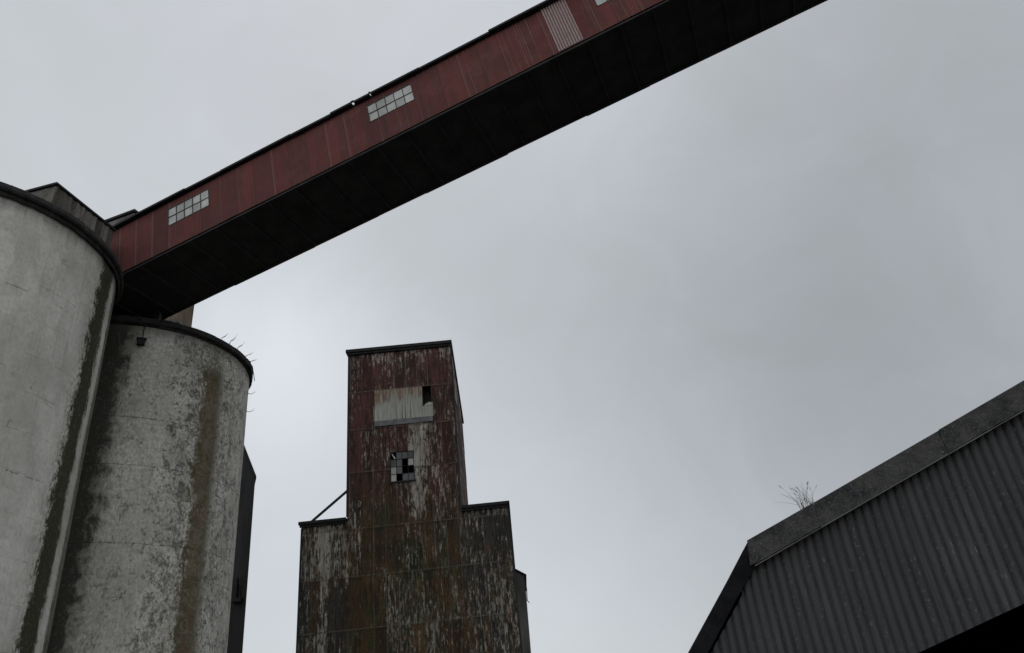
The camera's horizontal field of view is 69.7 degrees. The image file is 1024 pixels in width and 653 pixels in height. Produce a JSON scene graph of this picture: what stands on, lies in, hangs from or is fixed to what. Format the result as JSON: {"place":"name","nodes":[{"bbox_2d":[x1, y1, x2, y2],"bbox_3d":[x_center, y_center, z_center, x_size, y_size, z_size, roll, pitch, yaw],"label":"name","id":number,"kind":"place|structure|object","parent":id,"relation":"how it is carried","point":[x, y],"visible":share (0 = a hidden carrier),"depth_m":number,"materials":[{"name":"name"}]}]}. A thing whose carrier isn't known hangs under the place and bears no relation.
{"place":"outdoors","nodes":[
{"label":"outdoors","id":0,"kind":"place"},
{"bbox_2d":[227,446,255,652],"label":"dark building","id":1,"kind":"structure","parent":0,"point":[240,578],"depth_m":43.12,"materials":[{"name":"metal"}]},
{"bbox_2d":[296,340,530,652],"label":"elevator tower","id":2,"kind":"structure","parent":0,"point":[413,552],"depth_m":39.56,"materials":[{"name":"metal"}]},
{"bbox_2d":[389,450,415,482],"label":"window","id":3,"kind":"structure","parent":2,"relation":"in","point":[396,465],"depth_m":41.44,"materials":[{"name":"glass"}]},
{"bbox_2d":[0,0,1023,652],"label":"sky","id":4,"kind":"structure","parent":0,"point":[792,256],"materials":[{"name":"grey"}]},
{"bbox_2d":[688,380,1023,652],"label":"shed","id":5,"kind":"structure","parent":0,"point":[918,547],"depth_m":11.03,"materials":[{"name":"corrugated metal"}]},
{"bbox_2d":[781,483,816,509],"bbox_3d":[4.555,2.692,11.684,0.719,0.420,0.544,-5,-29,-2],"label":"grass tuft","id":6,"kind":"object","parent":5,"relation":"on","point":[801,498],"visible":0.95,"depth_m":11.64,"materials":[{"name":"grey plant"}]},
{"label":"ground","id":7,"kind":"structure","parent":0,"visible":0},
{"bbox_2d":[0,181,123,652],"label":"grain silo","id":8,"kind":"object","parent":7,"relation":"on","point":[61,283],"visible":1,"depth_m":22.71,"materials":[{"name":"concrete"}]},
{"bbox_2d":[46,187,57,202],"bbox_3d":[-15.399,-4.327,24.543,0.584,0.680,0.346,-24,-33,29],"label":"grass tuft","id":9,"kind":"object","parent":8,"relation":"on","point":[49,197],"visible":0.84,"depth_m":24.48,"materials":[{"name":"grey plant"}]},
{"bbox_2d":[25,182,115,246],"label":"headhouse","id":10,"kind":"structure","parent":8,"relation":"on","point":[99,226],"depth_m":27.98,"materials":[{"name":"concrete"}]},
{"bbox_2d":[47,314,254,652],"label":"grain silo","id":11,"kind":"object","parent":7,"relation":"on","point":[148,566],"visible":0.56,"depth_m":28.64,"materials":[{"name":"concrete"}]},
{"bbox_2d":[105,209,138,224],"bbox_3d":[-19.760,-1.389,37.276,2.600,8.690,2.720,-15,-30,16],"label":"penthouse","id":12,"kind":"object","parent":11,"relation":"on","point":[117,218],"visible":0.14,"depth_m":38.08,"materials":[{"name":"metal"}]},
{"bbox_2d":[167,318,180,323],"bbox_3d":[-14.593,-0.215,31.721,0.578,0.200,0.249,3,-30,-17],"label":"rubble","id":13,"kind":"object","parent":11,"relation":"on","point":[175,320],"visible":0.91,"depth_m":31.63,"materials":[{"name":"grey concrete"}]},
{"bbox_2d":[165,305,193,326],"bbox_3d":[-17.339,0.199,37.312,1.980,5.490,0.830,-15,-30,16],"label":"concrete hut","id":14,"kind":"object","parent":11,"relation":"on","point":[185,316],"depth_m":37.22,"materials":[{"name":"concrete"}]},
{"bbox_2d":[110,0,827,319],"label":"conveyor gallery","id":15,"kind":"object","parent":11,"relation":"on","point":[524,78],"visible":0.89,"depth_m":28.25,"materials":[{"name":"painted corrugated metal"},{"name":"glass"}]},
{"bbox_2d":[168,188,208,225],"bbox_3d":[-13.170,-4.843,29.919,2.170,1.245,0.046,-15,-30,16],"label":"window","id":16,"kind":"structure","parent":15,"relation":"in","point":[199,201],"depth_m":29.93,"materials":[{"name":"white glass"}]},
{"bbox_2d":[366,83,414,121],"bbox_3d":[-4.653,-8.561,28.144,2.091,1.232,0.046,-15,-30,16],"label":"window","id":17,"kind":"structure","parent":15,"relation":"in","point":[402,96],"depth_m":28.15,"materials":[{"name":"white glass"}]},
{"bbox_2d":[594,0,608,6],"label":"window","id":18,"kind":"structure","parent":15,"relation":"in","point":[598,2],"depth_m":26.32,"materials":[{"name":"white glass"}]}
]}

